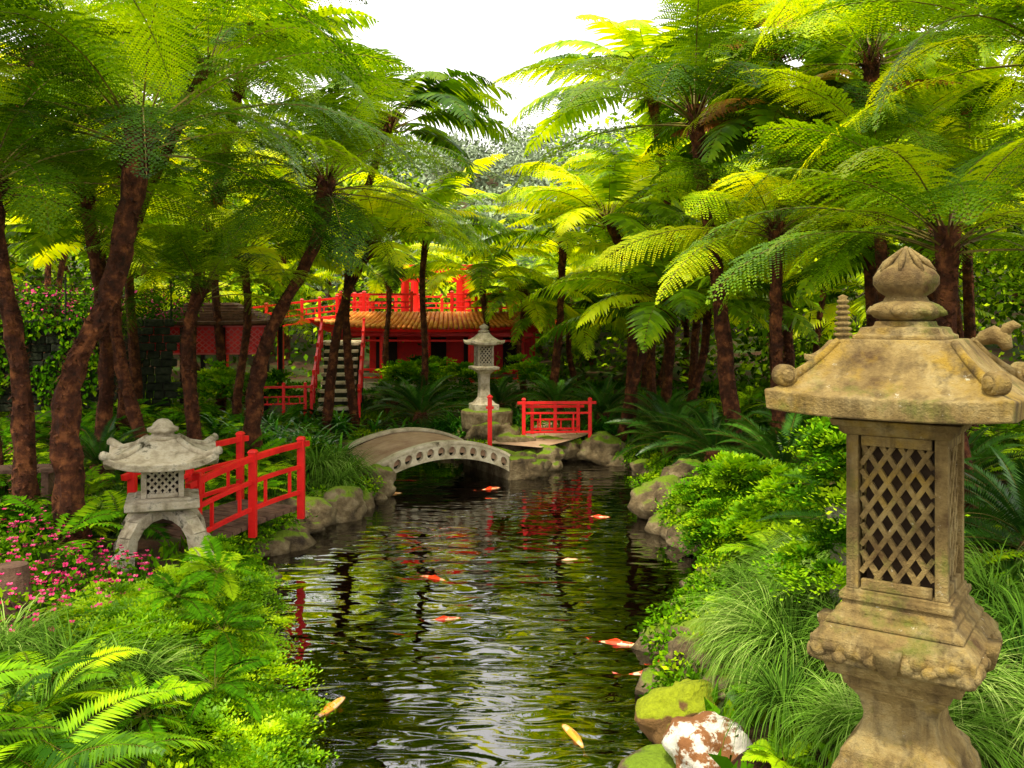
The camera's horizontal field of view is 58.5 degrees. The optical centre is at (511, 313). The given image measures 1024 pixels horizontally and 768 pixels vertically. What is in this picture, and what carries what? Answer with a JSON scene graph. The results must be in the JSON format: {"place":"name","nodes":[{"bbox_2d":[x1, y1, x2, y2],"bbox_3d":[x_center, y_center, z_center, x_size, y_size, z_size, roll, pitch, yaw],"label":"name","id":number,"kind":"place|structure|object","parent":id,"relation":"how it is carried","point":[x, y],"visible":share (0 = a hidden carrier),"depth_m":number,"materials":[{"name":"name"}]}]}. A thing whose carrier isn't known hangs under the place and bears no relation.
{"place":"outdoors","nodes":[
{"label":"outdoors","id":0,"kind":"place"},
{"bbox_2d":[246,459,700,767],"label":"pond water","id":1,"kind":"structure","parent":0,"point":[513,666],"depth_m":8.42,"materials":[{"name":"green liquid"}]},
{"bbox_2d":[0,123,1023,767],"bbox_3d":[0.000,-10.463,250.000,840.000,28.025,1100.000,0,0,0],"label":"ground","id":2,"kind":"structure","parent":0,"point":[146,543],"depth_m":28.64,"materials":[{"name":"green plant"}]},
{"bbox_2d":[0,561,36,635],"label":"tree stump","id":3,"kind":"object","parent":2,"relation":"on","point":[10,570],"visible":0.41,"depth_m":6.42,"materials":[{"name":"brown wood"}]},
{"bbox_2d":[0,92,119,245],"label":"tree fern","id":4,"kind":"object","parent":2,"relation":"on","point":[47,222],"visible":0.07,"depth_m":13.13,"materials":[{"name":"green plant"}]},
{"bbox_2d":[0,507,163,639],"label":"flower bush","id":5,"kind":"object","parent":2,"relation":"on","point":[66,587],"visible":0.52,"depth_m":7.35,"materials":[{"name":"green plant"}]},
{"bbox_2d":[0,319,182,411],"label":"blocks","id":6,"kind":"structure","parent":2,"relation":"on","point":[155,387],"depth_m":18.77,"materials":[{"name":"stone"}]},
{"bbox_2d":[0,312,124,412],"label":"climbing ivy","id":7,"kind":"object","parent":6,"relation":"attached to","point":[42,384],"visible":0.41,"depth_m":18.10,"materials":[{"name":"green plant"}]},
{"bbox_2d":[14,281,203,323],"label":"flowering hedge","id":8,"kind":"object","parent":6,"relation":"on","point":[77,310],"visible":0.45,"depth_m":19.06,"materials":[{"name":"green plant"}]},
{"bbox_2d":[37,415,146,489],"bbox_3d":[-5.305,1.904,11.800,1.583,1.074,1.775,0,0,-28],"label":"cycad","id":9,"kind":"object","parent":2,"relation":"on","point":[102,445],"visible":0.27,"depth_m":11.73,"materials":[{"name":"green plant"}]},
{"bbox_2d":[0,589,214,767],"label":"mondo grass","id":10,"kind":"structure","parent":2,"relation":"on","point":[31,641],"depth_m":5.62,"materials":[{"name":"green plant"}]},
{"bbox_2d":[0,624,224,767],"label":"fern plant","id":11,"kind":"object","parent":2,"relation":"on","point":[26,745],"visible":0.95,"depth_m":4.49,"materials":[{"name":"green plant"}]},
{"bbox_2d":[3,153,231,436],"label":"tree fern","id":12,"kind":"object","parent":2,"relation":"on","point":[39,244],"visible":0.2,"depth_m":15.71,"materials":[{"name":"green plant"}]},
{"bbox_2d":[0,54,245,534],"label":"tree fern","id":13,"kind":"object","parent":2,"relation":"on","point":[24,472],"visible":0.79,"depth_m":9.55,"materials":[{"name":"green plant"}]},
{"bbox_2d":[0,88,262,453],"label":"tree fern","id":14,"kind":"object","parent":2,"relation":"on","point":[106,399],"visible":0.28,"depth_m":12.92,"materials":[{"name":"green plant"}]},
{"bbox_2d":[0,0,265,491],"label":"tree fern","id":15,"kind":"object","parent":2,"relation":"on","point":[98,101],"visible":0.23,"depth_m":11.21,"materials":[{"name":"green plant"}]},
{"bbox_2d":[0,0,272,414],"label":"tree fern","id":16,"kind":"object","parent":2,"relation":"on","point":[133,342],"visible":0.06,"depth_m":18.20,"materials":[{"name":"green plant"}]},
{"bbox_2d":[99,418,222,573],"bbox_3d":[-3.360,1.768,8.800,1.062,1.516,1.062,0,0,-20],"label":"stone lantern","id":17,"kind":"object","parent":2,"relation":"on","point":[162,457],"visible":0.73,"depth_m":8.56,"materials":[{"name":"grey stone"}]},
{"bbox_2d":[0,397,349,570],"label":"fern bed","id":18,"kind":"object","parent":2,"relation":"on","point":[88,423],"visible":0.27,"depth_m":12.07,"materials":[{"name":"green plant"}]},
{"bbox_2d":[3,456,353,536],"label":"mondo grass","id":19,"kind":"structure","parent":2,"relation":"on","point":[117,531],"depth_m":11.86,"materials":[{"name":"green plant"}]},
{"bbox_2d":[0,0,370,103],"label":"tree fern","id":20,"kind":"object","parent":2,"relation":"on","point":[299,5],"visible":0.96,"depth_m":8.03,"materials":[{"name":"green plant"}]},
{"bbox_2d":[96,535,277,765],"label":"fern plant","id":21,"kind":"object","parent":2,"relation":"on","point":[202,613],"visible":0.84,"depth_m":6.12,"materials":[{"name":"green plant"}]},
{"bbox_2d":[42,549,338,767],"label":"leafy shrub","id":22,"kind":"object","parent":2,"relation":"on","point":[273,731],"visible":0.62,"depth_m":6.08,"materials":[{"name":"green plant"}]},
{"bbox_2d":[0,0,400,437],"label":"tree fern","id":23,"kind":"object","parent":2,"relation":"on","point":[134,414],"visible":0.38,"depth_m":12.53,"materials":[{"name":"green plant"}]},
{"bbox_2d":[101,118,314,412],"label":"tree fern","id":24,"kind":"object","parent":2,"relation":"on","point":[221,351],"visible":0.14,"depth_m":20.14,"materials":[{"name":"green plant"}]},
{"bbox_2d":[0,0,420,547],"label":"tree fern","id":25,"kind":"object","parent":2,"relation":"on","point":[65,450],"visible":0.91,"depth_m":9.23,"materials":[{"name":"green plant"}]},
{"bbox_2d":[79,212,347,468],"bbox_3d":[-4.194,0.524,13.110,3.477,4.178,3.825,0,0,-19],"label":"tree fern","id":26,"kind":"object","parent":2,"relation":"on","point":[201,289],"visible":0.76,"depth_m":12.93,"materials":[{"name":"green plant"}]},
{"bbox_2d":[121,431,309,539],"bbox_3d":[-3.276,2.015,10.273,1.095,1.150,1.829,0,0,28],"label":"red footbridge","id":27,"kind":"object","parent":2,"relation":"on","point":[239,514],"visible":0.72,"depth_m":10.21,"materials":[{"name":"paint"}]},
{"bbox_2d":[137,303,298,410],"bbox_3d":[-7.000,0.975,21.400,3.618,2.450,2.495,0,0,-5],"label":"garden hut","id":28,"kind":"object","parent":2,"relation":"on","point":[231,322],"visible":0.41,"depth_m":20.50,"materials":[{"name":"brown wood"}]},
{"bbox_2d":[100,202,382,419],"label":"tree fern","id":29,"kind":"object","parent":2,"relation":"on","point":[236,401],"visible":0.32,"depth_m":17.14,"materials":[{"name":"green plant"}]},
{"bbox_2d":[78,0,414,422],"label":"tree fern","id":30,"kind":"object","parent":2,"relation":"on","point":[352,17],"visible":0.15,"depth_m":15.35,"materials":[{"name":"green plant"}]},
{"bbox_2d":[189,257,343,356],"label":"tree fern","id":31,"kind":"object","parent":2,"relation":"on","point":[299,291],"visible":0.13,"depth_m":31.52,"materials":[{"name":"green plant"}]},
{"bbox_2d":[276,496,332,527],"bbox_3d":[-2.711,2.616,11.809,0.834,0.536,0.691,0,0,0],"label":"rock","id":32,"kind":"object","parent":2,"relation":"on","point":[322,508],"visible":0.46,"depth_m":11.63,"materials":[{"name":"stone"}]},
{"bbox_2d":[262,318,365,421],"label":"garden stairs","id":33,"kind":"structure","parent":2,"relation":"on","point":[357,349],"depth_m":20.38,"materials":[{"name":"stone"}]},
{"bbox_2d":[145,81,510,449],"bbox_3d":[-2.769,-0.545,14.245,5.069,6.385,5.502,0,0,-13],"label":"tree fern","id":34,"kind":"object","parent":2,"relation":"on","point":[323,197],"visible":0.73,"depth_m":13.71,"materials":[{"name":"green plant"}]},
{"bbox_2d":[202,403,465,459],"bbox_3d":[-3.163,2.338,17.141,5.629,1.147,5.488,0,0,0],"label":"clivia bed","id":35,"kind":"object","parent":2,"relation":"on","point":[452,424],"visible":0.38,"depth_m":18.24,"materials":[{"name":"green plant"}]},
{"bbox_2d":[306,486,366,522],"bbox_3d":[-2.438,2.645,12.578,0.873,0.602,0.806,0,0,0],"label":"rock","id":36,"kind":"object","parent":2,"relation":"on","point":[348,503],"visible":0.48,"depth_m":12.35,"materials":[{"name":"stone"}]},
{"bbox_2d":[171,353,565,416],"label":"leafy shrub","id":37,"kind":"object","parent":2,"relation":"on","point":[411,369],"visible":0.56,"depth_m":22.08,"materials":[{"name":"green plant"}]},
{"bbox_2d":[266,161,494,434],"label":"tree fern","id":38,"kind":"object","parent":2,"relation":"on","point":[386,219],"visible":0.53,"depth_m":18.78,"materials":[{"name":"green plant"}]},
{"bbox_2d":[240,49,521,426],"bbox_3d":[-2.527,-1.163,18.172,5.495,7.743,5.219,0,0,18],"label":"tree fern","id":39,"kind":"object","parent":2,"relation":"on","point":[460,113],"visible":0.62,"depth_m":18.12,"materials":[{"name":"green plant"}]},
{"bbox_2d":[312,244,463,385],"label":"tree fern","id":40,"kind":"object","parent":2,"relation":"on","point":[372,284],"visible":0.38,"depth_m":24.03,"materials":[{"name":"green plant"}]},
{"bbox_2d":[309,264,555,391],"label":"tea pavilion","id":41,"kind":"structure","parent":2,"relation":"on","point":[449,331],"depth_m":25.62,"materials":[{"name":"red wood"}]},
{"bbox_2d":[376,337,524,367],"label":"doorways","id":42,"kind":"structure","parent":41,"relation":"in","point":[438,349],"depth_m":29.14,"materials":[{"name":"brown wood"}]},
{"bbox_2d":[332,154,535,392],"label":"tree fern","id":43,"kind":"object","parent":2,"relation":"on","point":[479,225],"visible":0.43,"depth_m":20.83,"materials":[{"name":"green plant"}]},
{"bbox_2d":[342,427,535,479],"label":"stone arch bridge","id":44,"kind":"structure","parent":2,"relation":"on","point":[399,449],"depth_m":15.25,"materials":[{"name":"grey stone"}]},
{"bbox_2d":[194,437,733,767],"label":"shore rocks","id":45,"kind":"object","parent":2,"relation":"on","point":[288,540],"visible":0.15,"depth_m":10.60,"materials":[{"name":"stone"}]},
{"bbox_2d":[281,434,386,490],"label":"mondo grass","id":46,"kind":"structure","parent":45,"relation":"on","point":[338,462],"depth_m":13.37,"materials":[{"name":"green plant"}]},
{"bbox_2d":[127,428,751,767],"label":"bank groundcover","id":47,"kind":"object","parent":45,"relation":"on","point":[702,561],"visible":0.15,"depth_m":8.52,"materials":[{"name":"green plant"}]},
{"bbox_2d":[361,375,472,431],"bbox_3d":[-1.943,1.948,19.500,2.374,1.397,2.662,0,0,-34],"label":"cycad","id":48,"kind":"object","parent":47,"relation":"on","point":[424,405],"visible":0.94,"depth_m":19.36,"materials":[{"name":"green plant"}]},
{"bbox_2d":[634,678,720,743],"bbox_3d":[1.097,2.579,5.863,0.644,0.468,0.506,0,0,0],"label":"mossy rock","id":49,"kind":"object","parent":45,"relation":"on","point":[657,710],"visible":0.55,"depth_m":5.76,"materials":[{"name":"stone"}]},
{"bbox_2d":[452,407,520,440],"bbox_3d":[-0.537,2.351,18.197,1.452,0.882,1.341,0,0,0],"label":"stone pedestal","id":50,"kind":"object","parent":2,"relation":"on","point":[474,424],"visible":0.59,"depth_m":17.77,"materials":[{"name":"grey stone"}]},
{"bbox_2d":[463,324,504,410],"bbox_3d":[-0.560,1.160,18.200,0.683,1.920,0.683,0,0,-17],"label":"stone lantern","id":51,"kind":"object","parent":50,"relation":"on","point":[483,341],"visible":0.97,"depth_m":18.07,"materials":[{"name":"grey stone"}]},
{"bbox_2d":[402,240,575,333],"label":"tree fern","id":52,"kind":"object","parent":2,"relation":"on","point":[479,281],"visible":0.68,"depth_m":22.93,"materials":[{"name":"green plant"}]},
{"bbox_2d":[75,98,925,298],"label":"distant trees","id":53,"kind":"object","parent":2,"relation":"on","point":[509,160],"visible":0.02,"depth_m":90.36,"materials":[{"name":"green plant"}]},
{"bbox_2d":[0,375,1023,767],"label":"ground cover","id":54,"kind":"object","parent":2,"relation":"on","point":[718,757],"visible":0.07,"depth_m":11.28,"materials":[{"name":"green plant"}]},
{"bbox_2d":[5,76,1023,400],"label":"background foliage","id":55,"kind":"object","parent":2,"relation":"on","point":[983,282],"visible":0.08,"depth_m":28.77,"materials":[{"name":"green plant"}]},
{"bbox_2d":[459,252,591,393],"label":"tree fern","id":56,"kind":"object","parent":2,"relation":"on","point":[508,297],"visible":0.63,"depth_m":23.69,"materials":[{"name":"green plant"}]},
{"bbox_2d":[460,198,641,400],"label":"tree fern","id":57,"kind":"object","parent":2,"relation":"on","point":[566,243],"visible":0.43,"depth_m":21.91,"materials":[{"name":"green plant"}]},
{"bbox_2d":[517,397,595,437],"bbox_3d":[0.845,2.090,17.700,1.493,1.020,1.185,0,0,0],"label":"red railing","id":58,"kind":"object","parent":2,"relation":"on","point":[525,404],"visible":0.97,"depth_m":17.22,"materials":[{"name":"paint"}]},
{"bbox_2d":[501,371,611,417],"bbox_3d":[1.002,1.878,20.007,2.409,1.279,2.148,0,0,-19],"label":"cycad","id":59,"kind":"object","parent":2,"relation":"on","point":[556,390],"visible":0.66,"depth_m":19.84,"materials":[{"name":"green plant"}]},
{"bbox_2d":[488,250,640,387],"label":"tree fern","id":60,"kind":"object","parent":2,"relation":"on","point":[579,338],"visible":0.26,"depth_m":24.86,"materials":[{"name":"green plant"}]},
{"bbox_2d":[553,373,648,430],"bbox_3d":[1.895,1.918,19.003,2.174,1.279,2.457,0,0,0],"label":"cycad","id":61,"kind":"object","parent":2,"relation":"on","point":[603,402],"visible":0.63,"depth_m":18.87,"materials":[{"name":"green plant"}]},
{"bbox_2d":[576,431,625,464],"bbox_3d":[1.706,2.554,17.213,0.968,0.697,0.775,0,0,35],"label":"rock","id":62,"kind":"object","parent":2,"relation":"on","point":[600,447],"visible":0.84,"depth_m":16.96,"materials":[{"name":"stone"}]},
{"bbox_2d":[489,134,725,437],"bbox_3d":[1.931,-0.346,18.023,4.722,6.222,5.023,0,0,0],"label":"tree fern","id":63,"kind":"object","parent":2,"relation":"on","point":[612,187],"visible":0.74,"depth_m":17.48,"materials":[{"name":"green plant"}]},
{"bbox_2d":[507,401,718,437],"bbox_3d":[1.717,2.314,19.231,5.596,0.932,3.228,0,0,0],"label":"clivia bed","id":64,"kind":"object","parent":2,"relation":"on","point":[597,427],"visible":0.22,"depth_m":18.84,"materials":[{"name":"green plant"}]},
{"bbox_2d":[535,145,736,404],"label":"tree fern","id":65,"kind":"object","parent":2,"relation":"on","point":[650,367],"visible":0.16,"depth_m":21.76,"materials":[{"name":"green plant"}]},
{"bbox_2d":[559,128,725,390],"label":"tree fern","id":66,"kind":"object","parent":2,"relation":"on","point":[625,149],"visible":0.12,"depth_m":24.18,"materials":[{"name":"green plant"}]},
{"bbox_2d":[493,10,806,404],"bbox_3d":[2.760,-1.767,19.113,6.438,8.713,6.102,0,0,0],"label":"tree fern","id":67,"kind":"object","parent":2,"relation":"on","point":[633,42],"visible":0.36,"depth_m":19.30,"materials":[{"name":"green plant"}]},
{"bbox_2d":[627,475,683,518],"bbox_3d":[2.106,2.576,12.478,0.934,0.691,0.804,0,0,-32],"label":"rock","id":68,"kind":"object","parent":2,"relation":"on","point":[642,499],"visible":0.45,"depth_m":12.35,"materials":[{"name":"stone"}]},
{"bbox_2d":[603,385,720,444],"bbox_3d":[2.897,1.963,17.195,2.283,1.238,2.034,0,0,0],"label":"cycad","id":69,"kind":"object","parent":2,"relation":"on","point":[675,400],"visible":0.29,"depth_m":17.34,"materials":[{"name":"green plant"}]},
{"bbox_2d":[519,206,805,440],"bbox_3d":[3.004,0.479,17.055,4.629,4.612,4.909,0,0,39],"label":"tree fern","id":70,"kind":"object","parent":2,"relation":"on","point":[655,319],"visible":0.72,"depth_m":16.35,"materials":[{"name":"green plant"}]},
{"bbox_2d":[608,392,721,460],"bbox_3d":[2.773,2.029,15.794,2.280,1.279,2.342,0,0,0],"label":"cycad","id":71,"kind":"object","parent":2,"relation":"on","point":[660,426],"visible":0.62,"depth_m":15.66,"materials":[{"name":"green plant"}]},
{"bbox_2d":[652,633,721,685],"bbox_3d":[1.346,2.586,6.608,0.578,0.551,0.644,0,0,34],"label":"rock","id":72,"kind":"object","parent":2,"relation":"on","point":[673,645],"visible":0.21,"depth_m":6.51,"materials":[{"name":"stone"}]},
{"bbox_2d":[568,244,829,413],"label":"tree fern","id":73,"kind":"object","parent":2,"relation":"on","point":[789,318],"visible":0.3,"depth_m":17.07,"materials":[{"name":"green plant"}]},
{"bbox_2d":[636,402,770,465],"bbox_3d":[3.103,1.969,13.994,2.148,1.279,2.409,0,0,28],"label":"cycad","id":74,"kind":"object","parent":2,"relation":"on","point":[714,439],"visible":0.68,"depth_m":13.90,"materials":[{"name":"green plant"}]},
{"bbox_2d":[662,711,752,767],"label":"rock","id":75,"kind":"object","parent":2,"relation":"on","point":[689,742],"visible":0.8,"depth_m":5.09,"materials":[{"name":"stone"}]},
{"bbox_2d":[632,75,803,406],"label":"tree fern","id":76,"kind":"object","parent":2,"relation":"on","point":[694,346],"visible":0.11,"depth_m":20.71,"materials":[{"name":"green plant"}]},
{"bbox_2d":[493,0,947,451],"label":"tree fern","id":77,"kind":"object","parent":2,"relation":"on","point":[699,64],"visible":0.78,"depth_m":13.95,"materials":[{"name":"green plant"}]},
{"bbox_2d":[651,446,826,570],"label":"leafy shrub","id":78,"kind":"object","parent":2,"relation":"on","point":[712,506],"visible":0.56,"depth_m":10.44,"materials":[{"name":"green plant"}]},
{"bbox_2d":[688,409,827,494],"bbox_3d":[3.557,1.876,11.902,2.662,1.397,2.374,0,0,43],"label":"cycad","id":79,"kind":"object","parent":2,"relation":"on","point":[772,449],"visible":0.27,"depth_m":11.77,"materials":[{"name":"green plant"}]},
{"bbox_2d":[695,509,822,767],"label":"fern plant","id":80,"kind":"object","parent":2,"relation":"on","point":[765,747],"visible":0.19,"depth_m":4.88,"materials":[{"name":"green plant"}]},
{"bbox_2d":[700,450,826,538],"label":"leafy shrub","id":81,"kind":"object","parent":2,"relation":"on","point":[726,462],"visible":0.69,"depth_m":9.82,"materials":[{"name":"green plant"}]},
{"bbox_2d":[604,0,942,421],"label":"tree fern","id":82,"kind":"object","parent":2,"relation":"on","point":[788,349],"visible":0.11,"depth_m":17.80,"materials":[{"name":"green plant"}]},
{"bbox_2d":[588,121,970,453],"bbox_3d":[3.688,0.059,12.962,5.217,5.228,4.788,0,0,0],"label":"tree fern","id":83,"kind":"object","parent":2,"relation":"on","point":[777,357],"visible":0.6,"depth_m":12.90,"materials":[{"name":"green plant"}]},
{"bbox_2d":[635,33,980,432],"bbox_3d":[4.729,-1.146,15.694,5.259,7.574,6.009,0,0,0],"label":"tree fern","id":84,"kind":"object","parent":2,"relation":"on","point":[717,139],"visible":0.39,"depth_m":14.43,"materials":[{"name":"green plant"}]},
{"bbox_2d":[804,295,851,604],"bbox_3d":[2.280,1.170,6.300,0.439,2.599,0.439,0,0,29],"label":"pagoda","id":85,"kind":"object","parent":2,"relation":"on","point":[842,328],"visible":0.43,"depth_m":6.25,"materials":[{"name":"beige stone"}]},
{"bbox_2d":[646,386,1023,598],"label":"fern bed","id":86,"kind":"object","parent":2,"relation":"on","point":[747,403],"visible":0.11,"depth_m":13.82,"materials":[{"name":"green plant"}]},
{"bbox_2d":[657,514,1023,767],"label":"mondo grass","id":87,"kind":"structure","parent":2,"relation":"on","point":[771,632],"depth_m":5.33,"materials":[{"name":"green plant"}]},
{"bbox_2d":[664,118,1023,554],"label":"tree fern","id":88,"kind":"object","parent":2,"relation":"on","point":[947,240],"visible":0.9,"depth_m":8.28,"materials":[{"name":"green plant"}]},
{"bbox_2d":[675,0,1023,326],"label":"tree fern","id":89,"kind":"object","parent":2,"relation":"on","point":[871,63],"visible":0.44,"depth_m":13.02,"materials":[{"name":"green plant"}]},
{"bbox_2d":[741,416,969,602],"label":"leafy shrub","id":90,"kind":"object","parent":2,"relation":"on","point":[827,437],"visible":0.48,"depth_m":5.86,"materials":[{"name":"green plant"}]},
{"bbox_2d":[690,68,1023,320],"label":"tree fern","id":91,"kind":"object","parent":2,"relation":"on","point":[891,132],"visible":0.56,"depth_m":11.80,"materials":[{"name":"green plant"}]},
{"bbox_2d":[735,111,1023,320],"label":"tree fern","id":92,"kind":"object","parent":2,"relation":"on","point":[803,285],"visible":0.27,"depth_m":12.85,"materials":[{"name":"green plant"}]},
{"bbox_2d":[749,66,1023,273],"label":"tree fern","id":93,"kind":"object","parent":2,"relation":"on","point":[939,97],"visible":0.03,"depth_m":15.63,"materials":[{"name":"green plant"}]},
{"bbox_2d":[752,0,1023,79],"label":"tree fern","id":94,"kind":"object","parent":2,"relation":"on","point":[776,11],"visible":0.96,"depth_m":7.84,"materials":[{"name":"green plant"}]},
{"bbox_2d":[756,457,1022,571],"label":"cycad","id":95,"kind":"object","parent":2,"relation":"on","point":[816,514],"visible":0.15,"depth_m":7.94,"materials":[{"name":"green plant"}]},
{"bbox_2d":[764,246,1023,767],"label":"stone lantern","id":96,"kind":"object","parent":2,"relation":"on","point":[905,641],"visible":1,"depth_m":3.46,"materials":[{"name":"beige stone"}]},
{"bbox_2d":[793,237,996,343],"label":"tree fern","id":97,"kind":"object","parent":2,"relation":"on","point":[854,283],"visible":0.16,"depth_m":24.66,"materials":[{"name":"green plant"}]},
{"bbox_2d":[769,0,1023,192],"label":"tree fern","id":98,"kind":"object","parent":2,"relation":"on","point":[945,4],"visible":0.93,"depth_m":8.91,"materials":[{"name":"green plant"}]},
{"bbox_2d":[785,0,1019,81],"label":"tree fern","id":99,"kind":"object","parent":2,"relation":"on","point":[847,49],"visible":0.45,"depth_m":11.39,"materials":[{"name":"green plant"}]},
{"bbox_2d":[802,533,1023,767],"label":"mondo grass","id":100,"kind":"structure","parent":2,"relation":"on","point":[993,597],"depth_m":5.42,"materials":[{"name":"green plant"}]},
{"bbox_2d":[813,0,1023,433],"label":"tree fern","id":101,"kind":"object","parent":2,"relation":"on","point":[970,321],"visible":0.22,"depth_m":15.46,"materials":[{"name":"green plant"}]},
{"bbox_2d":[881,27,1023,231],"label":"tree fern","id":102,"kind":"object","parent":2,"relation":"on","point":[990,112],"visible":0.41,"depth_m":11.21,"materials":[{"name":"green plant"}]},
{"bbox_2d":[964,446,1023,600],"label":"cycad","id":103,"kind":"object","parent":2,"relation":"on","point":[1000,505],"visible":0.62,"depth_m":7.40,"materials":[{"name":"green plant"}]},
{"bbox_2d":[967,426,1023,510],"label":"cycad","id":104,"kind":"object","parent":2,"relation":"on","point":[980,445],"visible":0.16,"depth_m":10.11,"materials":[{"name":"green plant"}]},
{"bbox_2d":[0,0,1023,162],"label":"sky","id":105,"kind":"structure","parent":0,"point":[490,39],"materials":[{"name":"white"}]},
{"bbox_2d":[485,400,587,447],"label":"garden path","id":106,"kind":"structure","parent":0,"point":[564,436],"depth_m":17.61,"materials":[{"name":"stone"}]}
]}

